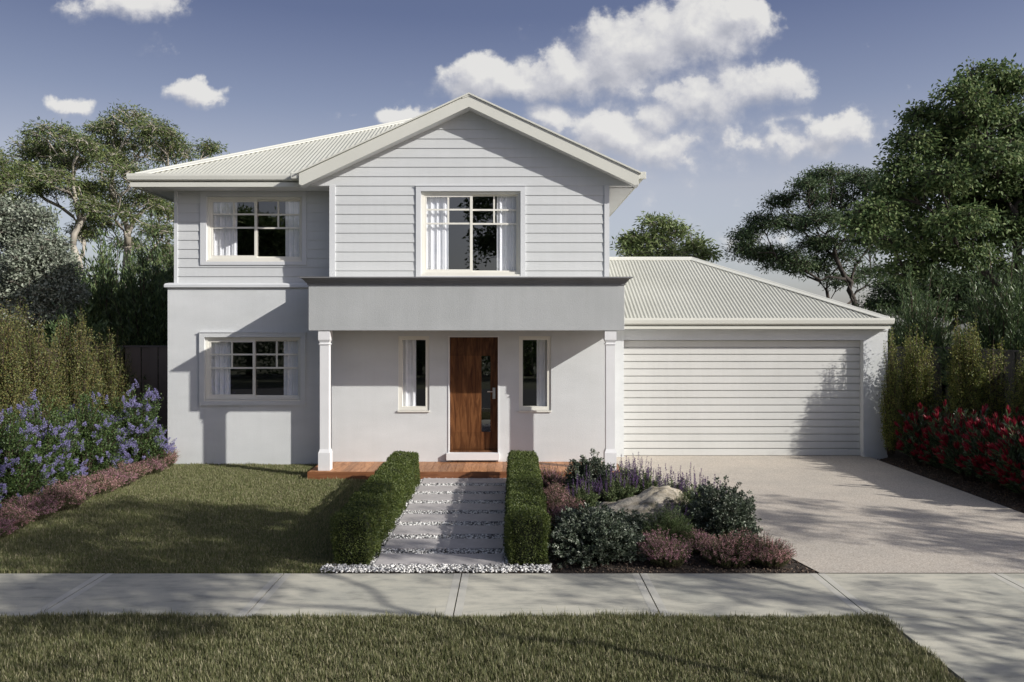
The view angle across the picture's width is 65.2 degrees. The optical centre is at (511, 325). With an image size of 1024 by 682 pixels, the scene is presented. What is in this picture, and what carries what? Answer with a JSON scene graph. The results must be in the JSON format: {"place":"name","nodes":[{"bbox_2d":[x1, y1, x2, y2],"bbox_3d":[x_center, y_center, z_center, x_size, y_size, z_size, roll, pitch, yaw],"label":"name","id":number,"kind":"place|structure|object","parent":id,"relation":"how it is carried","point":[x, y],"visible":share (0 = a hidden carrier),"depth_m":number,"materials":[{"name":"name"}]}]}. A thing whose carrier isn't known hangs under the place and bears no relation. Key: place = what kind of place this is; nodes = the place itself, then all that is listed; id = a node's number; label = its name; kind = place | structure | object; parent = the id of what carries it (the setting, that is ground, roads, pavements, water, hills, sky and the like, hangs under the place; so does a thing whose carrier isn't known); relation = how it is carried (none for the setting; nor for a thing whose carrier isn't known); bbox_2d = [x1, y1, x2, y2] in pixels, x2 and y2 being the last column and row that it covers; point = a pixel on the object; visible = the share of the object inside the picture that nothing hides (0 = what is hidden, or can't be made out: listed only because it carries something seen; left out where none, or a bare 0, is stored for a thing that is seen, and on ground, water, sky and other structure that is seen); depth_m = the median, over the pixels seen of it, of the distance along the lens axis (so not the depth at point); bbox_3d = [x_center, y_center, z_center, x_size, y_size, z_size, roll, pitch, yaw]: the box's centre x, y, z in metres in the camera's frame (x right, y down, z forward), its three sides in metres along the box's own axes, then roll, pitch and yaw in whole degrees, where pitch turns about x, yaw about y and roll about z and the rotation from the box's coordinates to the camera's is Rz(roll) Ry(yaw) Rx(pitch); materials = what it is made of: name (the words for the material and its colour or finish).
{"place":"outdoors","nodes":[
{"label":"outdoors","id":0,"kind":"place"},
{"bbox_2d":[0,462,374,573],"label":"lawn grass","id":1,"kind":"structure","parent":0,"point":[250,541],"depth_m":10.54,"materials":[{"name":"green plant"}]},
{"bbox_2d":[320,479,551,572],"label":"white pebbles","id":2,"kind":"object","parent":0,"point":[506,567],"visible":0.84,"depth_m":9.39,"materials":[{"name":"gravel"}]},
{"bbox_2d":[329,451,420,564],"bbox_3d":[-1.776,2.361,11.135,0.546,0.637,4.742,0,0,0],"label":"box hedge","id":3,"kind":"object","parent":2,"relation":"on","point":[366,523],"visible":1,"depth_m":9.64,"materials":[{"name":"green plant"}]},
{"bbox_2d":[375,554,502,566],"bbox_3d":[-0.814,2.647,9.043,1.420,0.030,0.425,0,0,0],"label":"paver","id":4,"kind":"object","parent":2,"relation":"on","point":[448,559],"visible":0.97,"depth_m":9.02,"materials":[{"name":"concrete"}]},
{"bbox_2d":[384,538,503,549],"bbox_3d":[-0.815,2.646,9.697,1.420,0.030,0.425,0,0,0],"label":"paver","id":5,"kind":"object","parent":2,"relation":"on","point":[438,544],"visible":0.88,"depth_m":9.63,"materials":[{"name":"concrete"}]},
{"bbox_2d":[392,525,503,535],"bbox_3d":[-0.814,2.646,10.352,1.420,0.030,0.425,0,0,0],"label":"paver","id":6,"kind":"object","parent":2,"relation":"on","point":[488,530],"visible":0.94,"depth_m":10.34,"materials":[{"name":"concrete"}]},
{"bbox_2d":[399,514,504,522],"bbox_3d":[-0.814,2.647,11.008,1.420,0.030,0.425,0,0,0],"label":"paver","id":7,"kind":"object","parent":2,"relation":"on","point":[434,518],"visible":0.76,"depth_m":10.99,"materials":[{"name":"concrete"}]},
{"bbox_2d":[406,503,504,511],"bbox_3d":[-0.815,2.646,11.662,1.420,0.030,0.425,0,0,0],"label":"paver","id":8,"kind":"object","parent":2,"relation":"on","point":[434,507],"visible":0.98,"depth_m":11.66,"materials":[{"name":"concrete"}]},
{"bbox_2d":[412,494,504,500],"bbox_3d":[-0.816,2.646,12.318,1.420,0.030,0.425,0,0,0],"label":"paver","id":9,"kind":"object","parent":2,"relation":"on","point":[456,497],"visible":0.81,"depth_m":12.27,"materials":[{"name":"concrete"}]},
{"bbox_2d":[417,486,505,491],"bbox_3d":[-0.814,2.647,12.973,1.420,0.030,0.425,0,0,0],"label":"paver","id":10,"kind":"object","parent":2,"relation":"on","point":[461,488],"visible":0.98,"depth_m":12.95,"materials":[{"name":"concrete"}]},
{"bbox_2d":[421,478,505,484],"bbox_3d":[-0.814,2.646,13.627,1.420,0.030,0.425,0,0,0],"label":"paver","id":11,"kind":"object","parent":2,"relation":"on","point":[466,480],"visible":0.91,"depth_m":13.62,"materials":[{"name":"concrete"}]},
{"bbox_2d":[503,450,551,565],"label":"box hedge","id":12,"kind":"object","parent":2,"relation":"on","point":[527,520],"visible":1,"depth_m":9.13,"materials":[{"name":"green plant"}]},
{"bbox_2d":[0,606,963,681],"bbox_3d":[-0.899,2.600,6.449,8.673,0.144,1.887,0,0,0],"label":"verge grass","id":13,"kind":"structure","parent":0,"point":[680,632],"depth_m":6.56,"materials":[{"name":"green plant"}]},
{"bbox_2d":[126,92,894,479],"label":"house","id":14,"kind":"structure","parent":0,"point":[452,288],"depth_m":15.10,"materials":[{"name":"paint"}]},
{"bbox_2d":[198,332,305,404],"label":"window","id":15,"kind":"structure","parent":14,"relation":"in","point":[241,366],"depth_m":15.51,"materials":[{"name":"glass"}]},
{"bbox_2d":[199,191,306,264],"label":"window","id":16,"kind":"structure","parent":14,"relation":"in","point":[245,227],"depth_m":15.55,"materials":[{"name":"glass"}]},
{"bbox_2d":[415,185,525,276],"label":"window","id":17,"kind":"structure","parent":14,"relation":"in","point":[459,234],"depth_m":15.03,"materials":[{"name":"glass"}]},
{"bbox_2d":[450,337,497,451],"bbox_3d":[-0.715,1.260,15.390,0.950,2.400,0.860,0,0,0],"label":"front door","id":18,"kind":"structure","parent":14,"relation":"in","point":[473,360],"depth_m":15.03,"materials":[{"name":"brown wood"}]},
{"bbox_2d":[624,340,859,454],"bbox_3d":[4.700,1.474,16.410,4.858,2.371,0.060,0,0,0],"label":"garage door","id":19,"kind":"structure","parent":14,"relation":"in","point":[682,397],"depth_m":16.38,"materials":[{"name":"metal"}]},
{"bbox_2d":[0,573,1023,617],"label":"footpath","id":20,"kind":"structure","parent":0,"point":[947,595],"depth_m":7.95,"materials":[{"name":"concrete"}]},
{"bbox_2d":[0,0,1023,329],"label":"sky","id":21,"kind":"structure","parent":0,"point":[719,103],"materials":[{"name":"blue"}]},
{"bbox_2d":[40,330,995,611],"bbox_3d":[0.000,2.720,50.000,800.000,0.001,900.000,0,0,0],"label":"ground","id":22,"kind":"structure","parent":0,"point":[888,338],"depth_m":117.37,"materials":[{"name":"brown soil"}]},
{"bbox_2d":[0,146,43,208],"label":"gum tree","id":23,"kind":"object","parent":22,"relation":"on","point":[9,176],"visible":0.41,"depth_m":25.17,"materials":[{"name":"green plant"}]},
{"bbox_2d":[10,220,92,347],"bbox_3d":[-11.278,0.071,19.081,2.988,5.316,2.890,0,0,31],"label":"laurel shrub","id":24,"kind":"object","parent":22,"relation":"on","point":[36,316],"visible":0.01,"depth_m":18.70,"materials":[{"name":"green plant"}]},
{"bbox_2d":[4,116,112,276],"bbox_3d":[-15.387,-2.096,27.047,3.407,9.720,4.838,0,0,-27],"label":"gum tree","id":25,"kind":"object","parent":22,"relation":"on","point":[48,178],"visible":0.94,"depth_m":26.68,"materials":[{"name":"green plant"}]},
{"bbox_2d":[49,204,83,281],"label":"laurel shrub","id":26,"kind":"object","parent":22,"relation":"on","point":[60,230],"depth_m":21.44,"materials":[{"name":"green plant"}]},
{"bbox_2d":[39,245,140,345],"bbox_3d":[-10.001,0.365,19.263,3.095,4.692,2.894,0,0,16],"label":"laurel shrub","id":27,"kind":"object","parent":22,"relation":"on","point":[98,301],"visible":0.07,"depth_m":19.14,"materials":[{"name":"green plant"}]},
{"bbox_2d":[78,225,141,304],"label":"laurel shrub","id":28,"kind":"object","parent":22,"relation":"on","point":[93,282],"visible":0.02,"depth_m":21.62,"materials":[{"name":"green plant"}]},
{"bbox_2d":[99,232,173,434],"bbox_3d":[-8.679,0.229,19.224,2.806,4.992,2.714,0,0,0],"label":"laurel shrub","id":29,"kind":"object","parent":22,"relation":"on","point":[151,328],"visible":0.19,"depth_m":18.83,"materials":[{"name":"green plant"}]},
{"bbox_2d":[119,210,173,309],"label":"laurel shrub","id":30,"kind":"object","parent":22,"relation":"on","point":[160,270],"visible":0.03,"depth_m":21.40,"materials":[{"name":"green plant"}]},
{"bbox_2d":[74,99,229,271],"bbox_3d":[-13.625,-2.657,29.200,5.454,10.842,5.533,0,0,0],"label":"gum tree","id":31,"kind":"object","parent":22,"relation":"on","point":[117,158],"visible":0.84,"depth_m":28.48,"materials":[{"name":"green plant"}]},
{"bbox_2d":[610,210,728,262],"bbox_3d":[4.855,-0.444,25.037,3.902,6.416,1.717,0,0,0],"label":"round tree","id":32,"kind":"object","parent":22,"relation":"on","point":[643,243],"visible":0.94,"depth_m":24.79,"materials":[{"name":"green plant"}]},
{"bbox_2d":[721,161,903,305],"bbox_3d":[12.572,-1.866,31.364,9.042,9.264,4.457,0,0,-14],"label":"dark gum tree","id":33,"kind":"object","parent":22,"relation":"on","point":[810,185],"visible":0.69,"depth_m":30.81,"materials":[{"name":"green plant"}]},
{"bbox_2d":[738,231,892,303],"bbox_3d":[12.693,-0.725,32.601,7.079,6.979,4.475,0,0,0],"label":"dark gum tree","id":34,"kind":"object","parent":22,"relation":"on","point":[862,273],"visible":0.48,"depth_m":32.41,"materials":[{"name":"green plant"}]},
{"bbox_2d":[877,262,958,417],"bbox_3d":[9.504,0.582,19.055,2.502,4.244,2.584,0,0,19],"label":"oleander","id":35,"kind":"object","parent":22,"relation":"on","point":[924,318],"visible":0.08,"depth_m":18.66,"materials":[{"name":"green plant"}]},
{"bbox_2d":[833,53,1023,292],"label":"broadleaf tree","id":36,"kind":"object","parent":22,"relation":"on","point":[952,173],"visible":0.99,"depth_m":20.22,"materials":[{"name":"green plant"}]},
{"bbox_2d":[853,261,1012,335],"bbox_3d":[14.826,0.244,27.144,6.892,5.053,3.388,0,0,0],"label":"dark gum tree","id":37,"kind":"object","parent":22,"relation":"on","point":[953,281],"visible":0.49,"depth_m":26.57,"materials":[{"name":"green plant"}]},
{"bbox_2d":[549,500,817,573],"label":"garden soil","id":38,"kind":"structure","parent":0,"point":[793,565],"depth_m":8.79,"materials":[{"name":"brown soil"}]},
{"bbox_2d":[541,461,565,490],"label":"heath clump","id":39,"kind":"object","parent":38,"relation":"on","point":[551,476],"visible":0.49,"depth_m":12.77,"materials":[{"name":"pink plant"}]},
{"bbox_2d":[93,458,1023,572],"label":"bark mulch","id":40,"kind":"object","parent":38,"relation":"on","point":[796,561],"visible":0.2,"depth_m":9.07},
{"bbox_2d":[543,479,574,502],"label":"heath clump","id":41,"kind":"object","parent":38,"relation":"on","point":[557,489],"visible":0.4,"depth_m":11.98,"materials":[{"name":"pink plant"}]},
{"bbox_2d":[547,502,575,529],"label":"heath clump","id":42,"kind":"object","parent":38,"relation":"on","point":[556,511],"visible":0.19,"depth_m":10.46,"materials":[{"name":"pink plant"}]},
{"bbox_2d":[546,488,584,514],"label":"heath clump","id":43,"kind":"object","parent":38,"relation":"on","point":[564,500],"visible":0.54,"depth_m":11.11,"materials":[{"name":"pink plant"}]},
{"bbox_2d":[551,506,600,526],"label":"grey leaf shrub","id":44,"kind":"object","parent":38,"relation":"on","point":[557,522],"visible":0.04,"depth_m":10.09,"materials":[{"name":"green plant"}]},
{"bbox_2d":[566,465,601,507],"bbox_3d":[1.027,2.343,11.475,0.507,0.636,0.606,0,0,18],"label":"salvia","id":45,"kind":"object","parent":38,"relation":"on","point":[591,497],"visible":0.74,"depth_m":11.43,"materials":[{"name":"green plant"}]},
{"bbox_2d":[563,448,623,501],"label":"grey leaf shrub","id":46,"kind":"object","parent":38,"relation":"on","point":[596,470],"visible":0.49,"depth_m":12.16,"materials":[{"name":"green plant"}]},
{"bbox_2d":[547,501,649,570],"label":"grey leaf shrub","id":47,"kind":"object","parent":38,"relation":"on","point":[604,535],"visible":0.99,"depth_m":8.95,"materials":[{"name":"green plant"}]},
{"bbox_2d":[598,456,639,501],"bbox_3d":[1.557,2.287,11.720,0.596,0.748,0.712,0,0,20],"label":"salvia","id":48,"kind":"object","parent":38,"relation":"on","point":[615,491],"visible":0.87,"depth_m":11.65,"materials":[{"name":"green plant"}]},
{"bbox_2d":[611,453,651,495],"bbox_3d":[1.870,2.313,12.522,0.671,0.696,0.700,0,0,-30],"label":"salvia","id":49,"kind":"object","parent":38,"relation":"on","point":[633,469],"visible":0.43,"depth_m":12.43,"materials":[{"name":"purple plant"}]},
{"bbox_2d":[614,509,650,548],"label":"grey leaf shrub","id":50,"kind":"object","parent":38,"relation":"on","point":[638,519],"visible":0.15,"depth_m":9.73,"materials":[{"name":"green plant"}]},
{"bbox_2d":[595,486,687,525],"bbox_3d":[1.765,2.582,10.786,1.710,0.877,1.019,0,0,0],"label":"rock","id":51,"kind":"object","parent":38,"relation":"on","point":[642,501],"visible":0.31,"depth_m":10.53,"materials":[{"name":"stone"}]},
{"bbox_2d":[630,457,670,494],"bbox_3d":[2.120,2.325,12.219,0.641,0.673,0.537,0,0,-12],"label":"salvia","id":52,"kind":"object","parent":38,"relation":"on","point":[647,483],"visible":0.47,"depth_m":12.15,"materials":[{"name":"purple plant"}]},
{"bbox_2d":[638,527,694,568],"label":"heath clump","id":53,"kind":"object","parent":38,"relation":"on","point":[660,555],"visible":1,"depth_m":8.83,"materials":[{"name":"pink plant"}]},
{"bbox_2d":[641,502,701,547],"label":"feathery shrub","id":54,"kind":"object","parent":38,"relation":"on","point":[671,524],"visible":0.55,"depth_m":9.48,"materials":[{"name":"green plant"}]},
{"bbox_2d":[656,463,696,493],"bbox_3d":[2.321,2.287,11.509,0.596,0.748,0.712,0,0,-41],"label":"salvia","id":55,"kind":"object","parent":38,"relation":"on","point":[671,484],"visible":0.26,"depth_m":11.48,"materials":[{"name":"purple plant"}]},
{"bbox_2d":[663,502,694,526],"bbox_3d":[2.030,2.422,9.954,0.460,0.477,0.480,0,0,28],"label":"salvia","id":56,"kind":"object","parent":38,"relation":"on","point":[686,516],"visible":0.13,"depth_m":9.99,"materials":[{"name":"green plant"}]},
{"bbox_2d":[666,489,695,522],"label":"feathery shrub","id":57,"kind":"object","parent":38,"relation":"on","point":[684,502],"visible":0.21,"depth_m":10.47,"materials":[{"name":"green plant"}]},
{"bbox_2d":[675,527,711,553],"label":"heath clump","id":58,"kind":"object","parent":38,"relation":"on","point":[693,545],"visible":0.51,"depth_m":9.38,"materials":[{"name":"pink plant"}]},
{"bbox_2d":[673,467,728,499],"bbox_3d":[2.630,2.297,10.971,0.733,0.729,0.703,0,0,-1],"label":"salvia","id":59,"kind":"object","parent":38,"relation":"on","point":[691,485],"visible":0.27,"depth_m":11.00,"materials":[{"name":"purple plant"}]},
{"bbox_2d":[682,475,765,542],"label":"grey leaf shrub","id":60,"kind":"object","parent":38,"relation":"on","point":[713,510],"visible":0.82,"depth_m":9.82,"materials":[{"name":"green plant"}]},
{"bbox_2d":[696,527,758,568],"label":"heath clump","id":61,"kind":"object","parent":38,"relation":"on","point":[726,552],"visible":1,"depth_m":8.86,"materials":[{"name":"pink plant"}]},
{"bbox_2d":[744,528,796,568],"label":"heath clump","id":62,"kind":"object","parent":38,"relation":"on","point":[771,554],"visible":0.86,"depth_m":8.85,"materials":[{"name":"pink plant"}]},
{"bbox_2d":[617,455,1023,572],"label":"driveway","id":63,"kind":"structure","parent":0,"point":[841,514],"depth_m":11.27,"materials":[{"name":"beige concrete"}]},
{"bbox_2d":[880,449,1023,512],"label":"garden soil","id":64,"kind":"structure","parent":0,"point":[898,455],"depth_m":13.70,"materials":[{"name":"brown soil"}]},
{"bbox_2d":[877,327,905,454],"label":"upright shrub","id":65,"kind":"object","parent":64,"relation":"on","point":[890,408],"visible":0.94,"depth_m":15.82,"materials":[{"name":"green plant"}]},
{"bbox_2d":[893,402,944,465],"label":"red tipped bush","id":66,"kind":"object","parent":64,"relation":"on","point":[915,440],"visible":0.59,"depth_m":15.21,"materials":[{"name":"green plant"}]},
{"bbox_2d":[894,323,946,437],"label":"upright shrub","id":67,"kind":"object","parent":64,"relation":"on","point":[916,383],"visible":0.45,"depth_m":16.00,"materials":[{"name":"green plant"}]},
{"bbox_2d":[912,400,980,473],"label":"red tipped bush","id":68,"kind":"object","parent":64,"relation":"on","point":[931,436],"visible":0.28,"depth_m":14.57,"materials":[{"name":"green plant"}]},
{"bbox_2d":[888,347,1023,416],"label":"fence","id":69,"kind":"object","parent":64,"relation":"on","point":[1011,355],"visible":0.2,"depth_m":16.58,"materials":[{"name":"brown wood"}]},
{"bbox_2d":[940,312,987,422],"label":"upright shrub","id":70,"kind":"object","parent":64,"relation":"on","point":[966,390],"visible":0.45,"depth_m":15.07,"materials":[{"name":"green plant"}]},
{"bbox_2d":[932,404,1003,481],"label":"red tipped bush","id":71,"kind":"object","parent":64,"relation":"on","point":[947,447],"visible":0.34,"depth_m":13.82,"materials":[{"name":"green plant"}]},
{"bbox_2d":[932,239,1023,412],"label":"oleander","id":72,"kind":"object","parent":64,"relation":"on","point":[1005,321],"visible":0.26,"depth_m":17.07,"materials":[{"name":"green plant"}]},
{"bbox_2d":[955,405,1023,490],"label":"red tipped bush","id":73,"kind":"object","parent":64,"relation":"on","point":[979,459],"visible":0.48,"depth_m":13.07,"materials":[{"name":"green plant"}]},
{"bbox_2d":[976,337,1013,424],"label":"upright shrub","id":74,"kind":"object","parent":64,"relation":"on","point":[994,402],"visible":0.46,"depth_m":14.83,"materials":[{"name":"green plant"}]},
{"bbox_2d":[981,415,1023,499],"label":"red tipped bush","id":75,"kind":"object","parent":64,"relation":"on","point":[1010,456],"visible":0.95,"depth_m":12.30,"materials":[{"name":"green plant"}]},
{"bbox_2d":[1004,345,1023,426],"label":"upright shrub","id":76,"kind":"object","parent":64,"relation":"on","point":[1018,401],"visible":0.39,"depth_m":14.28,"materials":[{"name":"green plant"}]},
{"bbox_2d":[1007,460,1023,487],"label":"red tipped bush","id":77,"kind":"object","parent":64,"relation":"on","point":[1015,480],"visible":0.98,"depth_m":11.93,"materials":[{"name":"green plant"}]},
{"bbox_2d":[889,618,1023,681],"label":"driveway crossover","id":78,"kind":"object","parent":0,"point":[980,649],"visible":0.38,"depth_m":6.70,"materials":[{"name":"concrete"}]},
{"label":"garden soil","id":79,"kind":"structure","parent":0,"visible":0},
{"bbox_2d":[0,449,16,506],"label":"lilac bush","id":80,"kind":"object","parent":79,"relation":"on","point":[3,466],"visible":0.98,"depth_m":10.91,"materials":[{"name":"purple plant"}]},
{"bbox_2d":[0,516,19,537],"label":"heath clump","id":81,"kind":"object","parent":79,"relation":"on","point":[5,528],"visible":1,"depth_m":10.01,"materials":[{"name":"pink plant"}]},
{"bbox_2d":[0,299,36,444],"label":"upright shrub","id":82,"kind":"object","parent":79,"relation":"on","point":[10,375],"visible":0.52,"depth_m":13.44,"materials":[{"name":"green plant"}]},
{"bbox_2d":[0,295,37,369],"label":"upright shrub","id":83,"kind":"object","parent":79,"relation":"on","point":[23,326],"depth_m":14.80,"materials":[{"name":"green plant"}]},
{"bbox_2d":[0,501,38,529],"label":"heath clump","id":84,"kind":"object","parent":79,"relation":"on","point":[23,521],"visible":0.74,"depth_m":10.47,"materials":[{"name":"pink plant"}]},
{"bbox_2d":[0,405,59,507],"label":"lilac bush","id":85,"kind":"object","parent":79,"relation":"on","point":[23,479],"visible":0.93,"depth_m":11.68,"materials":[{"name":"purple plant"}]},
{"bbox_2d":[0,494,64,520],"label":"heath clump","id":86,"kind":"object","parent":79,"relation":"on","point":[43,510],"visible":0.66,"depth_m":11.03,"materials":[{"name":"pink plant"}]},
{"bbox_2d":[14,312,71,432],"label":"upright shrub","id":87,"kind":"object","parent":79,"relation":"on","point":[41,375],"visible":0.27,"depth_m":14.27,"materials":[{"name":"green plant"}]},
{"bbox_2d":[0,193,91,342],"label":"silver tree","id":88,"kind":"object","parent":79,"relation":"on","point":[38,270],"visible":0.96,"depth_m":17.33,"materials":[{"name":"grey plant"}]},
{"bbox_2d":[7,390,87,493],"bbox_3d":[-7.536,1.841,12.711,1.486,1.684,1.400,0,0,-38],"label":"lilac bush","id":89,"kind":"object","parent":79,"relation":"on","point":[59,439],"visible":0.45,"depth_m":12.69,"materials":[{"name":"purple plant"}]},
{"bbox_2d":[21,479,87,511],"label":"heath clump","id":90,"kind":"object","parent":79,"relation":"on","point":[73,500],"visible":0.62,"depth_m":11.55,"materials":[{"name":"pink plant"}]},
{"bbox_2d":[41,475,97,500],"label":"heath clump","id":91,"kind":"object","parent":79,"relation":"on","point":[89,491],"visible":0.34,"depth_m":12.16,"materials":[{"name":"pink plant"}]},
{"bbox_2d":[48,305,104,432],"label":"upright shrub","id":92,"kind":"object","parent":79,"relation":"on","point":[79,373],"visible":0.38,"depth_m":15.07,"materials":[{"name":"green plant"}]},
{"bbox_2d":[39,300,134,400],"bbox_3d":[-9.351,1.065,17.041,2.442,3.260,2.397,0,0,18],"label":"shrub","id":93,"kind":"object","parent":79,"relation":"on","point":[102,326],"visible":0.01,"depth_m":17.01,"materials":[{"name":"green plant"}]},
{"bbox_2d":[19,345,167,442],"bbox_3d":[-9.047,1.549,14.346,2.103,2.222,8.649,0,0,20],"label":"fence","id":94,"kind":"object","parent":79,"relation":"on","point":[150,363],"visible":0.12,"depth_m":18.00,"materials":[{"name":"brown metal"}]},
{"bbox_2d":[62,473,124,494],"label":"heath clump","id":95,"kind":"object","parent":79,"relation":"on","point":[104,485],"visible":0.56,"depth_m":12.64,"materials":[{"name":"pink plant"}]},
{"bbox_2d":[51,384,136,482],"bbox_3d":[-7.330,1.839,13.686,1.647,1.704,1.406,0,0,-19],"label":"lilac bush","id":96,"kind":"object","parent":79,"relation":"on","point":[99,450],"visible":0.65,"depth_m":13.66,"materials":[{"name":"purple plant"}]},
{"bbox_2d":[89,467,137,487],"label":"heath clump","id":97,"kind":"object","parent":79,"relation":"on","point":[128,478],"visible":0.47,"depth_m":13.22,"materials":[{"name":"pink plant"}]},
{"bbox_2d":[89,328,141,431],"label":"upright shrub","id":98,"kind":"object","parent":79,"relation":"on","point":[109,368],"visible":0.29,"depth_m":15.85,"materials":[{"name":"green plant"}]},
{"bbox_2d":[101,460,152,479],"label":"heath clump","id":99,"kind":"object","parent":79,"relation":"on","point":[139,471],"visible":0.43,"depth_m":13.87,"materials":[{"name":"pink plant"}]},
{"bbox_2d":[98,379,176,465],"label":"lilac bush","id":100,"kind":"object","parent":79,"relation":"on","point":[143,432],"visible":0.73,"depth_m":14.60,"materials":[{"name":"purple plant"}]},
{"bbox_2d":[125,453,169,474],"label":"heath clump","id":101,"kind":"object","parent":79,"relation":"on","point":[156,466],"visible":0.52,"depth_m":14.37,"materials":[{"name":"pink plant"}]},
{"bbox_2d":[149,444,179,466],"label":"heath clump","id":102,"kind":"object","parent":79,"relation":"on","point":[170,459],"visible":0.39,"depth_m":15.04,"materials":[{"name":"pink plant"}]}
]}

